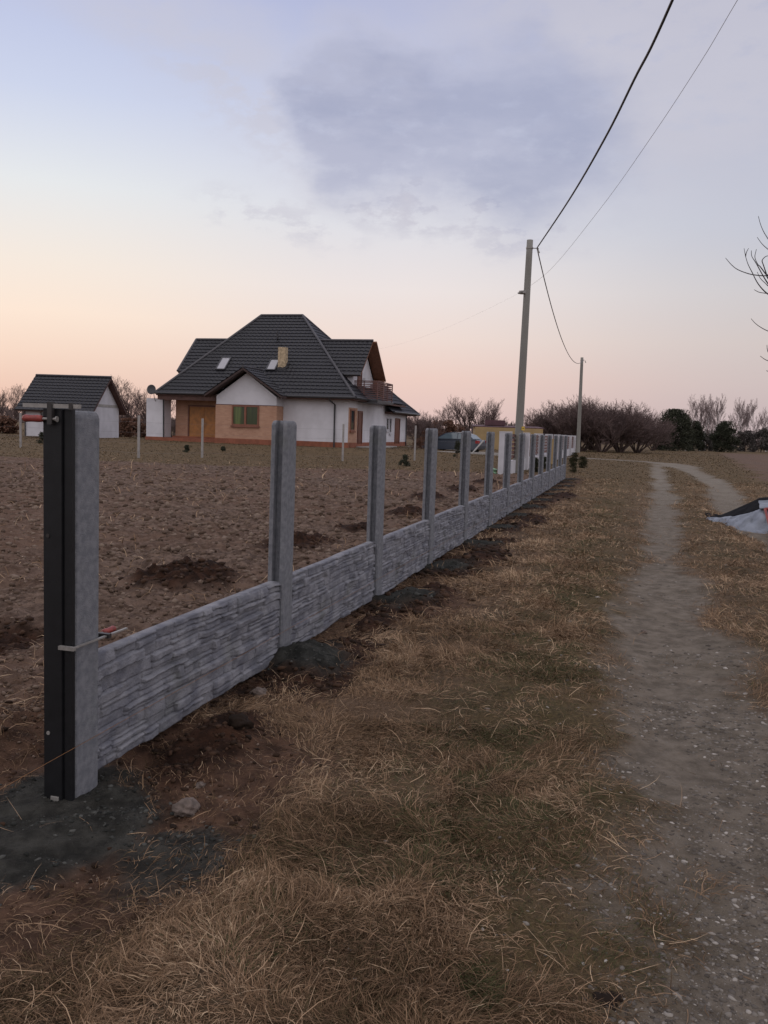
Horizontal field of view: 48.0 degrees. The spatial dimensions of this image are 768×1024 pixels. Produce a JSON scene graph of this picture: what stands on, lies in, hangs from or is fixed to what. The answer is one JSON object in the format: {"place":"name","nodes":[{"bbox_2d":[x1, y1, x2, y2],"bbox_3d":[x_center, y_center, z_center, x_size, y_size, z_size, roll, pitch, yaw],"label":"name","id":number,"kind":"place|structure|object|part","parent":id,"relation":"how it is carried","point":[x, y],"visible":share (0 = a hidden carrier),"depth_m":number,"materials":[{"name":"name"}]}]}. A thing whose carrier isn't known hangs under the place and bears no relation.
{"place":"outdoors","nodes":[
{"label":"outdoors","id":0,"kind":"place"},
{"bbox_2d":[0,456,574,889],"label":"ploughed field","id":1,"kind":"structure","parent":0,"point":[176,584],"depth_m":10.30,"materials":[{"name":"brown soil"}]},
{"bbox_2d":[0,478,579,921],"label":"dark spoil crumbs","id":2,"kind":"object","parent":1,"relation":"on","point":[268,680],"visible":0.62,"depth_m":5.17,"materials":[{"name":"brown soil"}]},
{"bbox_2d":[0,419,767,1023],"bbox_3d":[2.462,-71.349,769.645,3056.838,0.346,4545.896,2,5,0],"label":"ground","id":3,"kind":"structure","parent":0,"point":[34,807],"depth_m":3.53,"materials":[{"name":"brown plant"}]},
{"bbox_2d":[0,386,10,415],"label":"bare tree","id":4,"kind":"object","parent":3,"relation":"on","point":[2,401],"visible":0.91,"depth_m":86.02,"materials":[{"name":"brown plant"}]},
{"bbox_2d":[0,415,18,433],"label":"brown scrub","id":5,"kind":"object","parent":3,"relation":"on","point":[5,422],"visible":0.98,"depth_m":75.39,"materials":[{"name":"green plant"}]},
{"bbox_2d":[4,383,26,420],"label":"bare tree","id":6,"kind":"object","parent":3,"relation":"on","point":[16,397],"visible":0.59,"depth_m":81.96,"materials":[{"name":"brown plant"}]},
{"bbox_2d":[36,431,42,442],"bbox_3d":[-19.240,-4.143,48.461,0.623,0.775,0.537,-1,6,-26],"label":"spruce sapling","id":7,"kind":"object","parent":3,"relation":"on","point":[40,440],"visible":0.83,"depth_m":48.38,"materials":[{"name":"green plant"}]},
{"bbox_2d":[15,374,126,437],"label":"garage","id":8,"kind":"structure","parent":3,"relation":"on","point":[99,396],"depth_m":65.75,"materials":[{"name":"concrete"}]},
{"bbox_2d":[111,375,144,436],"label":"bare tree","id":9,"kind":"object","parent":3,"relation":"on","point":[129,405],"visible":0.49,"depth_m":82.93,"materials":[{"name":"brown plant"}]},
{"bbox_2d":[119,395,142,420],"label":"bare tree","id":10,"kind":"object","parent":3,"relation":"on","point":[127,411],"visible":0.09,"depth_m":95.39,"materials":[{"name":"brown plant"}]},
{"bbox_2d":[119,417,145,436],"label":"brown scrub","id":11,"kind":"object","parent":3,"relation":"on","point":[125,430],"visible":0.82,"depth_m":79.03,"materials":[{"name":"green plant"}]},
{"bbox_2d":[131,386,175,424],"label":"bare tree","id":12,"kind":"object","parent":3,"relation":"on","point":[139,407],"visible":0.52,"depth_m":90.69,"materials":[{"name":"brown plant"}]},
{"bbox_2d":[171,419,175,436],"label":"bare shrub","id":13,"kind":"object","parent":3,"relation":"on","point":[173,427],"visible":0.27,"depth_m":87.11,"materials":[{"name":"brown plant"}]},
{"bbox_2d":[172,797,200,816],"bbox_3d":[-0.740,1.109,3.225,0.090,0.077,0.103,5,6,30],"label":"stone","id":14,"kind":"object","parent":3,"relation":"on","point":[188,807],"visible":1,"depth_m":3.20,"materials":[{"name":"grey stone"}]},
{"bbox_2d":[183,445,189,451],"bbox_3d":[-9.751,-3.091,42.601,0.340,0.500,0.345,5,6,30],"label":"spruce sapling","id":15,"kind":"object","parent":3,"relation":"on","point":[187,447],"visible":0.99,"depth_m":42.55,"materials":[{"name":"green plant"}]},
{"bbox_2d":[196,781,205,788],"bbox_3d":[-0.734,1.093,3.451,0.042,0.029,0.036,2,5,0],"label":"stone","id":16,"kind":"object","parent":3,"relation":"on","point":[200,784],"visible":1,"depth_m":3.44,"materials":[{"name":"grey stone"}]},
{"bbox_2d":[0,413,470,460],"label":"wire fence","id":17,"kind":"object","parent":3,"relation":"on","point":[137,432],"visible":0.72,"depth_m":38.14,"materials":[{"name":"grey metal"}]},
{"bbox_2d":[228,713,253,729],"bbox_3d":[-0.667,0.969,3.962,0.124,0.091,0.121,7,7,41],"label":"soil clod","id":18,"kind":"object","parent":3,"relation":"on","point":[239,721],"visible":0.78,"depth_m":3.93,"materials":[{"name":"brown soil"}]},
{"bbox_2d":[249,687,266,697],"bbox_3d":[-0.665,0.964,4.602,0.091,0.064,0.094,5,6,32],"label":"stone","id":19,"kind":"object","parent":3,"relation":"on","point":[259,691],"visible":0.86,"depth_m":4.57,"materials":[{"name":"grey stone"}]},
{"bbox_2d":[0,454,528,769],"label":"field stubble","id":20,"kind":"object","parent":3,"relation":"on","point":[161,552],"visible":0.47,"depth_m":12.41,"materials":[{"name":"brown plant"}]},
{"bbox_2d":[0,481,562,905],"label":"cement crumbs","id":21,"kind":"object","parent":3,"relation":"on","point":[107,812],"visible":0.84,"depth_m":3.10,"materials":[{"name":"grey concrete"}]},
{"bbox_2d":[145,314,420,447],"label":"house","id":22,"kind":"structure","parent":3,"relation":"on","point":[259,374],"depth_m":56.17,"materials":[{"name":"tile"}]},
{"bbox_2d":[188,405,215,436],"bbox_3d":[-11.903,-5.976,57.303,2.450,2.200,0.090,3,6,15],"label":"door","id":23,"kind":"structure","parent":22,"relation":"in","point":[196,413],"depth_m":57.33,"materials":[{"name":"orange wood"}]},
{"bbox_2d":[230,405,259,427],"bbox_3d":[-8.721,-6.012,54.224,1.930,1.370,0.140,3,6,15],"label":"window","id":24,"kind":"structure","parent":22,"relation":"in","point":[242,415],"depth_m":54.22,"materials":[{"name":"green glass"}]},
{"bbox_2d":[349,409,355,432],"bbox_3d":[-1.966,-5.732,54.364,0.140,1.450,1.000,3,6,15],"label":"window","id":25,"kind":"structure","parent":22,"relation":"in","point":[352,412],"depth_m":54.36,"materials":[{"name":"brown glass"}]},
{"bbox_2d":[357,374,361,385],"bbox_3d":[-1.611,-8.333,56.490,0.090,1.950,0.900,3,6,15],"label":"door","id":26,"kind":"structure","parent":22,"relation":"in","point":[358,378],"depth_m":56.41,"materials":[{"name":"metal"}]},
{"bbox_2d":[357,411,362,443],"bbox_3d":[-1.575,-5.490,56.098,0.090,2.130,1.000,3,6,15],"label":"door","id":27,"kind":"structure","parent":22,"relation":"in","point":[360,413],"depth_m":56.07,"materials":[{"name":"wood"}]},
{"bbox_2d":[386,417,389,431],"bbox_3d":[0.267,-6.350,62.776,0.140,1.050,0.750,3,6,15],"label":"window","id":28,"kind":"structure","parent":22,"relation":"in","point":[387,418],"depth_m":62.78,"materials":[{"name":"white paint"}]},
{"bbox_2d":[389,418,391,434],"bbox_3d":[0.479,-6.318,63.579,0.140,1.250,0.700,3,6,15],"label":"window","id":29,"kind":"structure","parent":22,"relation":"in","point":[390,419],"depth_m":63.64,"materials":[{"name":"white paint"}]},
{"bbox_2d":[394,418,399,443],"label":"door","id":30,"kind":"structure","parent":22,"relation":"in","point":[397,420],"depth_m":65.58,"materials":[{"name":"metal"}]},
{"bbox_2d":[75,411,567,797],"bbox_3d":[2.437,-0.575,16.205,0.119,1.815,26.941,3,6,16],"label":"concrete fence","id":31,"kind":"object","parent":3,"relation":"on","point":[118,681],"visible":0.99,"depth_m":4.93,"materials":[{"name":"grey concrete"}]},
{"bbox_2d":[43,408,74,800],"bbox_3d":[-1.227,0.384,3.258,0.118,1.538,0.031,3,6,16],"label":"steel channel","id":32,"kind":"object","parent":31,"relation":"attached to","point":[59,565],"visible":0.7,"depth_m":3.25,"materials":[{"name":"black metal"}]},
{"bbox_2d":[22,402,80,423],"bbox_3d":[-1.221,-0.363,3.171,0.246,0.082,0.028,3,6,16],"label":"bar clamp","id":33,"kind":"object","parent":32,"relation":"attached to","point":[50,418],"visible":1,"depth_m":3.17,"materials":[{"name":"metal"}]},
{"bbox_2d":[58,626,127,650],"bbox_3d":[-1.143,0.496,3.409,0.077,0.028,0.374,3,6,16],"label":"bar clamp","id":34,"kind":"object","parent":31,"relation":"attached to","point":[108,632],"visible":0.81,"depth_m":3.44,"materials":[{"name":"metal"}]},
{"bbox_2d":[1,481,552,788],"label":"string line","id":35,"kind":"object","parent":31,"relation":"attached to","point":[208,673],"visible":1,"depth_m":4.13,"materials":[{"name":"white"}]},
{"bbox_2d":[0,404,767,448],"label":"distant wood","id":36,"kind":"object","parent":3,"relation":"on","point":[173,422],"visible":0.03,"depth_m":201.78,"materials":[{"name":"brown plant"}]},
{"bbox_2d":[398,454,409,465],"bbox_3d":[0.850,-2.075,35.228,0.537,0.606,0.531,-3,8,-44],"label":"spruce sapling","id":37,"kind":"object","parent":3,"relation":"on","point":[404,461],"visible":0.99,"depth_m":35.18,"materials":[{"name":"green plant"}]},
{"bbox_2d":[411,438,424,448],"bbox_3d":[2.429,-4.709,59.928,1.019,0.836,1.090,5,6,32],"label":"brown shrub","id":38,"kind":"object","parent":3,"relation":"on","point":[418,440],"visible":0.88,"depth_m":59.70,"materials":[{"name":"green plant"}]},
{"bbox_2d":[419,430,424,447],"bbox_3d":[3.022,-5.152,61.765,1.264,1.399,1.320,4,6,17],"label":"brown shrub","id":39,"kind":"object","parent":3,"relation":"on","point":[422,433],"visible":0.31,"depth_m":61.61,"materials":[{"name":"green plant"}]},
{"bbox_2d":[406,411,445,445],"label":"bare shrub","id":40,"kind":"object","parent":3,"relation":"on","point":[422,425],"visible":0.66,"depth_m":81.48,"materials":[{"name":"brown plant"}]},
{"bbox_2d":[433,404,459,432],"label":"bare tree","id":41,"kind":"object","parent":3,"relation":"on","point":[448,415],"visible":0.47,"depth_m":102.43,"materials":[{"name":"brown plant"}]},
{"bbox_2d":[432,419,467,436],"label":"brown scrub","id":42,"kind":"object","parent":3,"relation":"on","point":[449,424],"visible":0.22,"depth_m":93.69,"materials":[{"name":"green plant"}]},
{"bbox_2d":[422,432,485,451],"bbox_3d":[4.926,-4.904,60.790,4.250,1.460,2.000,5,6,28],"label":"parked car","id":43,"kind":"object","parent":3,"relation":"on","point":[448,440],"visible":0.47,"depth_m":60.08,"materials":[{"name":"grey paint"}]},
{"bbox_3d":[4.431,-5.327,60.196,1.470,0.420,0.149,5,6,28],"label":"side window","id":44,"kind":"part","parent":43,"relation":"part of","materials":[{"name":"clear glass"}]},
{"bbox_2d":[453,440,460,456],"bbox_3d":[4.026,-3.387,47.209,0.452,1.104,0.637,5,6,33],"label":"spruce sapling","id":45,"kind":"object","parent":3,"relation":"on","point":[457,446],"visible":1,"depth_m":47.13,"materials":[{"name":"green plant"}]},
{"bbox_2d":[437,451,497,455],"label":"kerb","id":46,"kind":"structure","parent":3,"relation":"on","point":[482,453],"depth_m":56.48,"materials":[{"name":"concrete"}]},
{"bbox_2d":[447,395,507,430],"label":"bare tree","id":47,"kind":"object","parent":3,"relation":"on","point":[463,417],"visible":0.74,"depth_m":106.48,"materials":[{"name":"brown plant"}]},
{"bbox_2d":[462,398,504,424],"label":"bare tree","id":48,"kind":"object","parent":3,"relation":"on","point":[493,414],"visible":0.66,"depth_m":105.64,"materials":[{"name":"brown plant"}]},
{"bbox_2d":[472,420,544,449],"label":"yellow outbuilding","id":49,"kind":"structure","parent":3,"relation":"on","point":[481,431],"depth_m":79.58,"materials":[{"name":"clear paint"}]},
{"bbox_2d":[513,239,539,472],"bbox_3d":[5.232,-5.509,32.254,0.801,9.107,0.438,2,5,0],"label":"utility pole","id":50,"kind":"object","parent":3,"relation":"on","point":[519,427],"visible":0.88,"depth_m":32.15,"materials":[{"name":"concrete"}]},
{"bbox_2d":[537,248,583,363],"bbox_3d":[11.816,-10.902,54.930,0.042,1.839,47.902,3,6,15],"label":"power cable","id":51,"kind":"object","parent":50,"relation":"attached to","point":[551,305],"visible":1,"depth_m":38.73,"materials":[{"name":"grey metal"}]},
{"bbox_2d":[537,0,673,247],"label":"power cable","id":52,"kind":"object","parent":50,"relation":"attached to","point":[642,63],"visible":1,"depth_m":14.78,"materials":[{"name":"black rubber"}]},
{"bbox_2d":[523,0,737,290],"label":"telephone wire","id":53,"kind":"object","parent":50,"relation":"attached to","point":[656,129],"visible":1,"depth_m":11.32,"materials":[{"name":"metal"}]},
{"bbox_2d":[534,457,538,471],"bbox_3d":[5.971,-1.808,33.828,0.458,0.691,0.457,2,5,0],"label":"spruce sapling","id":54,"kind":"object","parent":3,"relation":"on","point":[536,463],"visible":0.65,"depth_m":33.76,"materials":[{"name":"green plant"}]},
{"bbox_2d":[524,412,548,424],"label":"bare tree","id":55,"kind":"object","parent":3,"relation":"on","point":[526,420],"visible":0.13,"depth_m":118.95,"materials":[{"name":"brown plant"}]},
{"bbox_2d":[498,431,575,473],"bbox_3d":[9.856,-3.618,50.452,0.410,1.835,42.706,3,6,15],"label":"front fence","id":56,"kind":"object","parent":3,"relation":"on","point":[571,445],"visible":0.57,"depth_m":35.72,"materials":[{"name":"white paint"}]},
{"bbox_2d":[527,416,564,434],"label":"bare bush","id":57,"kind":"object","parent":3,"relation":"on","point":[544,425],"visible":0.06,"depth_m":91.16,"materials":[{"name":"brown plant"}]},
{"bbox_2d":[551,439,553,463],"bbox_3d":[8.569,-3.103,44.267,0.280,1.290,0.340,0,6,-17],"label":"meter cabinet","id":58,"kind":"object","parent":3,"relation":"on","point":[552,451],"visible":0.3,"depth_m":44.12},
{"bbox_2d":[524,400,593,443],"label":"bare bush","id":59,"kind":"object","parent":3,"relation":"on","point":[541,420],"visible":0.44,"depth_m":88.93,"materials":[{"name":"brown plant"}]},
{"bbox_2d":[568,452,578,471],"bbox_3d":[7.587,-1.944,34.603,0.492,0.923,0.490,2,5,0],"label":"thuja shrub","id":60,"kind":"object","parent":3,"relation":"on","point":[573,464],"visible":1,"depth_m":34.56,"materials":[{"name":"green plant"}]},
{"bbox_2d":[576,357,585,452],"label":"utility pole","id":61,"kind":"object","parent":3,"relation":"on","point":[579,412],"visible":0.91,"depth_m":78.31,"materials":[{"name":"concrete"}]},
{"bbox_2d":[578,456,588,467],"bbox_3d":[9.216,-2.265,40.082,0.652,0.649,0.642,7,7,42],"label":"thuja shrub","id":62,"kind":"object","parent":3,"relation":"on","point":[583,460],"visible":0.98,"depth_m":39.97,"materials":[{"name":"green plant"}]},
{"bbox_2d":[546,396,629,450],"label":"bare bush","id":63,"kind":"object","parent":3,"relation":"on","point":[572,430],"visible":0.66,"depth_m":85.58,"materials":[{"name":"brown plant"}]},
{"bbox_2d":[564,401,627,449],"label":"bare bush","id":64,"kind":"object","parent":3,"relation":"on","point":[590,448],"visible":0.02,"depth_m":96.29,"materials":[{"name":"brown plant"}]},
{"bbox_2d":[554,395,651,451],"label":"bare bush","id":65,"kind":"object","parent":3,"relation":"on","point":[590,421],"visible":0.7,"depth_m":85.36,"materials":[{"name":"brown plant"}]},
{"bbox_2d":[596,406,658,449],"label":"bare bush","id":66,"kind":"object","parent":3,"relation":"on","point":[635,437],"depth_m":98.14,"materials":[{"name":"brown plant"}]},
{"bbox_2d":[586,398,673,452],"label":"bare bush","id":67,"kind":"object","parent":3,"relation":"on","point":[633,433],"visible":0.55,"depth_m":86.46,"materials":[{"name":"brown plant"}]},
{"bbox_2d":[618,412,678,452],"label":"bare bush","id":68,"kind":"object","parent":3,"relation":"on","point":[650,438],"visible":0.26,"depth_m":89.00,"materials":[{"name":"brown plant"}]},
{"bbox_2d":[635,418,676,450],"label":"bare bush","id":69,"kind":"object","parent":3,"relation":"on","point":[656,446],"visible":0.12,"depth_m":110.93,"materials":[{"name":"brown plant"}]},
{"bbox_2d":[651,408,699,450],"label":"evergreen tree","id":70,"kind":"object","parent":3,"relation":"on","point":[680,418],"visible":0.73,"depth_m":116.26,"materials":[{"name":"green plant"}]},
{"bbox_2d":[684,395,703,450],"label":"birch tree","id":71,"kind":"object","parent":3,"relation":"on","point":[692,406],"visible":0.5,"depth_m":119.53,"materials":[{"name":"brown plant"}]},
{"bbox_2d":[681,420,708,450],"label":"evergreen tree","id":72,"kind":"object","parent":3,"relation":"on","point":[699,432],"visible":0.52,"depth_m":124.52,"materials":[{"name":"green plant"}]},
{"bbox_2d":[690,397,714,449],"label":"birch tree","id":73,"kind":"object","parent":3,"relation":"on","point":[703,416],"visible":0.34,"depth_m":137.98,"materials":[{"name":"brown plant"}]},
{"bbox_2d":[690,395,716,450],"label":"birch tree","id":74,"kind":"object","parent":3,"relation":"on","point":[702,412],"visible":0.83,"depth_m":126.78,"materials":[{"name":"grey plant"}]},
{"bbox_2d":[696,433,717,450],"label":"dark shrub","id":75,"kind":"object","parent":3,"relation":"on","point":[708,442],"visible":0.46,"depth_m":130.43,"materials":[{"name":"green plant"}]},
{"bbox_2d":[703,393,726,450],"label":"birch tree","id":76,"kind":"object","parent":3,"relation":"on","point":[717,416],"visible":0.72,"depth_m":132.83,"materials":[{"name":"grey plant"}]},
{"bbox_2d":[709,421,743,452],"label":"evergreen tree","id":77,"kind":"object","parent":3,"relation":"on","point":[725,431],"visible":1,"depth_m":122.57,"materials":[{"name":"green plant"}]},
{"bbox_2d":[705,497,767,533],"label":"tarpaulin","id":78,"kind":"object","parent":3,"relation":"on","point":[750,517],"visible":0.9,"depth_m":14.82,"materials":[{"name":"white plastic"}]},
{"bbox_2d":[728,400,756,445],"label":"birch tree","id":79,"kind":"object","parent":3,"relation":"on","point":[743,417],"visible":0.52,"depth_m":148.76,"materials":[{"name":"grey plant"}]},
{"bbox_2d":[732,430,757,451],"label":"dark shrub","id":80,"kind":"object","parent":3,"relation":"on","point":[744,436],"visible":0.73,"depth_m":138.65,"materials":[{"name":"green plant"}]},
{"bbox_2d":[733,399,757,447],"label":"birch tree","id":81,"kind":"object","parent":3,"relation":"on","point":[740,415],"visible":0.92,"depth_m":144.62,"materials":[{"name":"grey plant"}]},
{"bbox_2d":[726,216,767,370],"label":"roadside tree","id":82,"kind":"object","parent":3,"relation":"on","point":[765,272],"visible":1,"depth_m":9.97,"materials":[{"name":"brown plant"}]},
{"bbox_2d":[734,401,762,433],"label":"birch tree","id":83,"kind":"object","parent":3,"relation":"on","point":[754,426],"visible":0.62,"depth_m":148.80,"materials":[{"name":"grey plant"}]},
{"bbox_2d":[745,428,767,451],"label":"dark shrub","id":84,"kind":"object","parent":3,"relation":"on","point":[760,433],"visible":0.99,"depth_m":136.80,"materials":[{"name":"green plant"}]},
{"bbox_2d":[757,408,767,451],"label":"birch tree","id":85,"kind":"object","parent":3,"relation":"on","point":[764,425],"visible":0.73,"depth_m":151.40,"materials":[{"name":"grey plant"}]},
{"bbox_2d":[0,430,767,487],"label":"meadow grass","id":86,"kind":"structure","parent":0,"point":[406,449],"depth_m":43.47,"materials":[{"name":"brown plant"}]},
{"bbox_2d":[0,0,767,433],"label":"sky","id":87,"kind":"structure","parent":0,"point":[174,173],"materials":[{"name":"blue"}]},
{"bbox_2d":[398,446,767,1023],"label":"dirt track","id":88,"kind":"structure","parent":0,"point":[673,750],"depth_m":4.00,"materials":[{"name":"grey gravel"}]},
{"bbox_2d":[300,493,767,1023],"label":"gravel stones","id":89,"kind":"object","parent":88,"relation":"on","point":[714,986],"visible":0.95,"depth_m":2.88,"materials":[{"name":"grey gravel"}]},
{"bbox_2d":[591,990,623,1011],"bbox_3d":[0.577,1.255,2.208,0.115,0.030,0.121,2,5,0],"label":"soil clod","id":90,"kind":"object","parent":88,"relation":"on","point":[607,996],"visible":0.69,"depth_m":2.21,"materials":[{"name":"brown soil"}]},
{"bbox_2d":[764,508,767,523],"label":"wheelbarrow","id":91,"kind":"object","parent":88,"relation":"on","point":[765,511],"visible":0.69,"depth_m":13.91,"materials":[{"name":"red metal"}]},
{"bbox_2d":[720,453,767,488],"bbox_3d":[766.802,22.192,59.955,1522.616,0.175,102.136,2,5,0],"label":"ploughed field","id":92,"kind":"structure","parent":0,"point":[757,462],"depth_m":63.58,"materials":[{"name":"brown soil"}]}
]}

